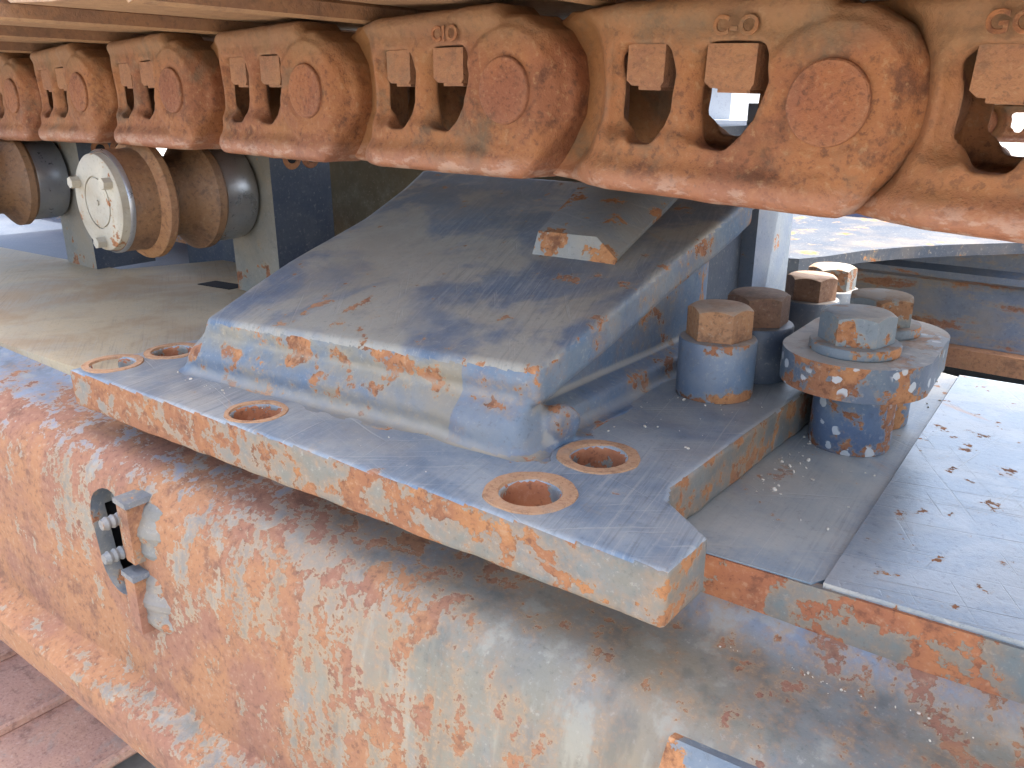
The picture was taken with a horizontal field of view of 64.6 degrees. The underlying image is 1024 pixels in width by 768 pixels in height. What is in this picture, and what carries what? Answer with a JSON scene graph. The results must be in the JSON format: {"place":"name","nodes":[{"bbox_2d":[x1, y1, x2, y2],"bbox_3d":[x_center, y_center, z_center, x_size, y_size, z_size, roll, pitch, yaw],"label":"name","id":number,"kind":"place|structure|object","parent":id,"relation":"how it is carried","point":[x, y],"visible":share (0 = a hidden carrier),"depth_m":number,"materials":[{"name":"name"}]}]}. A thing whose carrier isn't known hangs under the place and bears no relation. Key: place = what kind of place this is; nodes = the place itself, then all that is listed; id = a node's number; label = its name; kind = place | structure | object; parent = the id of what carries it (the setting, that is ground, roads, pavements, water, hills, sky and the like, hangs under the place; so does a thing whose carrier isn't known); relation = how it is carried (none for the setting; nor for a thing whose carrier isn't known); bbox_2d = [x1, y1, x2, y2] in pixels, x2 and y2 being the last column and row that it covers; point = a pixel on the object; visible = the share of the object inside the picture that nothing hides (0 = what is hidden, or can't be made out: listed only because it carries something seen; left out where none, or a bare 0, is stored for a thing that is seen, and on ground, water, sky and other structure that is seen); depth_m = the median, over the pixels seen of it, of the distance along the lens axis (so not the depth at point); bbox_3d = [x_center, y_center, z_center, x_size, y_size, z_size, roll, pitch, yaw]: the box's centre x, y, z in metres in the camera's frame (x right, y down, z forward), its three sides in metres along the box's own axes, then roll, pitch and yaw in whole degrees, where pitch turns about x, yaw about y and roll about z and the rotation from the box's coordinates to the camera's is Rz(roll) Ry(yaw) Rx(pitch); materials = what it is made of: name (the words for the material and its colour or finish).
{"place":"outdoors","nodes":[
{"label":"outdoors","id":0,"kind":"place"},
{"bbox_2d":[113,113,1023,767],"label":"ground","id":1,"kind":"structure","parent":0,"point":[141,761],"depth_m":18.10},
{"bbox_2d":[0,640,136,767],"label":"track chain","id":2,"kind":"object","parent":1,"relation":"on","point":[45,722],"depth_m":1.30,"materials":[{"name":"metal"}]},
{"bbox_2d":[0,160,1023,767],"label":"undercarriage","id":3,"kind":"object","parent":2,"relation":"on","point":[166,602],"visible":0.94,"depth_m":0.52,"materials":[{"name":"paint"}]},
{"bbox_2d":[52,141,155,268],"bbox_3d":[-0.636,-0.293,1.256,0.097,0.209,0.096,15,24,36],"label":"roller post","id":4,"kind":"object","parent":3,"relation":"on","point":[81,249],"visible":0.26,"depth_m":1.23,"materials":[{"name":"grey metal"}]},
{"bbox_2d":[0,140,69,224],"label":"carrier roller","id":5,"kind":"object","parent":4,"relation":"attached to","point":[33,180],"visible":0.91,"depth_m":1.17,"materials":[{"name":"metal"}]},
{"bbox_2d":[233,155,334,290],"bbox_3d":[-0.302,-0.228,1.068,0.097,0.209,0.096,15,24,36],"label":"roller post","id":6,"kind":"object","parent":3,"relation":"on","point":[294,219],"visible":0.38,"depth_m":1.03,"materials":[{"name":"metal"}]},
{"bbox_2d":[67,144,258,257],"bbox_3d":[-0.416,-0.225,0.973,0.138,0.138,0.183,15,24,36],"label":"carrier roller","id":7,"kind":"object","parent":6,"relation":"attached to","point":[150,202],"visible":0.92,"depth_m":0.93,"materials":[{"name":"metal"}]},
{"bbox_2d":[0,0,1023,243],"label":"track chain","id":8,"kind":"object","parent":7,"relation":"on","point":[881,110],"visible":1,"depth_m":0.52,"materials":[{"name":"metal"}]},
{"bbox_2d":[70,103,812,627],"bbox_3d":[0.028,-0.119,0.708,0.551,0.239,0.616,15,24,36],"label":"mounting bracket","id":9,"kind":"object","parent":3,"relation":"on","point":[494,359],"visible":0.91,"depth_m":0.56,"materials":[{"name":"metal"}]},
{"bbox_2d":[676,299,757,403],"bbox_3d":[0.152,-0.026,0.598,0.056,0.066,0.056,15,24,36],"label":"sleeve bolt","id":10,"kind":"object","parent":9,"relation":"attached to","point":[717,351],"visible":1,"depth_m":0.58,"materials":[{"name":"blue metal"}]},
{"bbox_2d":[727,287,793,383],"bbox_3d":[0.192,-0.040,0.639,0.056,0.066,0.056,15,24,36],"label":"sleeve bolt","id":11,"kind":"object","parent":9,"relation":"attached to","point":[773,327],"visible":0.56,"depth_m":0.61,"materials":[{"name":"metal"}]},
{"bbox_2d":[177,371,973,741],"bbox_3d":[0.041,0.027,0.654,0.573,0.074,0.440,9,21,23],"label":"loose grit","id":12,"kind":"object","parent":3,"relation":"on","point":[773,489],"visible":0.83,"depth_m":0.54,"materials":[{"name":"gravel"}]},
{"bbox_2d":[709,88,759,124],"bbox_3d":[0.471,-0.578,2.392,1.150,0.625,0.600,15,24,36],"label":"car body","id":13,"kind":"object","parent":3,"relation":"attached to","point":[728,108],"visible":0.14,"depth_m":2.00,"materials":[{"name":"grey metal"}]},
{"bbox_2d":[785,271,839,331],"bbox_3d":[0.304,-0.076,0.830,0.058,0.074,0.058,15,24,36],"label":"sleeve bolt","id":14,"kind":"object","parent":3,"relation":"on","point":[812,294],"visible":0.58,"depth_m":0.81,"materials":[{"name":"metal"}]},
{"bbox_2d":[808,262,857,303],"bbox_3d":[0.343,-0.092,0.875,0.058,0.074,0.058,15,24,36],"label":"sleeve bolt","id":15,"kind":"object","parent":3,"relation":"on","point":[845,274],"visible":0.38,"depth_m":0.85,"materials":[{"name":"paint"}]},
{"bbox_2d":[779,317,949,456],"bbox_3d":[0.262,0.002,0.607,0.102,0.074,0.163,15,24,36],"label":"clamp plate","id":16,"kind":"object","parent":3,"relation":"on","point":[859,409],"visible":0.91,"depth_m":0.56,"materials":[{"name":"paint"}]},
{"bbox_2d":[808,304,902,362],"bbox_3d":[0.240,-0.037,0.563,0.060,0.028,0.060,15,24,36],"label":"clamp bolt","id":17,"kind":"object","parent":16,"relation":"attached to","point":[856,332],"visible":1,"depth_m":0.55,"materials":[{"name":"paint"}]},
{"bbox_2d":[850,288,921,340],"bbox_3d":[0.278,-0.054,0.612,0.060,0.028,0.060,15,24,36],"label":"clamp bolt","id":18,"kind":"object","parent":16,"relation":"on","point":[899,304],"visible":0.52,"depth_m":0.59,"materials":[{"name":"paint"}]},
{"bbox_2d":[785,254,1023,379],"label":"channel beam","id":19,"kind":"structure","parent":3,"relation":"attached to","point":[973,306],"depth_m":1.25,"materials":[{"name":"chipped blue-grey paint"},{"name":"rusted steel"}]},
{"bbox_2d":[787,214,1023,270],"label":"arched plate","id":20,"kind":"object","parent":19,"relation":"on","point":[845,239],"visible":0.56,"depth_m":1.13,"materials":[{"name":"grey metal"}]},
{"bbox_2d":[846,214,870,217],"bbox_3d":[0.775,-0.288,1.333,1.500,0.039,0.160,15,24,36],"label":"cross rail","id":21,"kind":"object","parent":20,"relation":"on","point":[856,215],"depth_m":1.38,"materials":[{"name":"blue metal"}]},
{"bbox_3d":[1.556,-0.653,2.387,0.084,0.084,0.104,15,24,36],"label":"far roller","id":22,"kind":"object","parent":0,"visible":0},
{"bbox_2d":[988,104,1023,142],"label":"track chain","id":23,"kind":"object","parent":22,"relation":"on","point":[1000,128],"visible":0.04,"depth_m":2.43,"materials":[{"name":"metal"}]}
]}

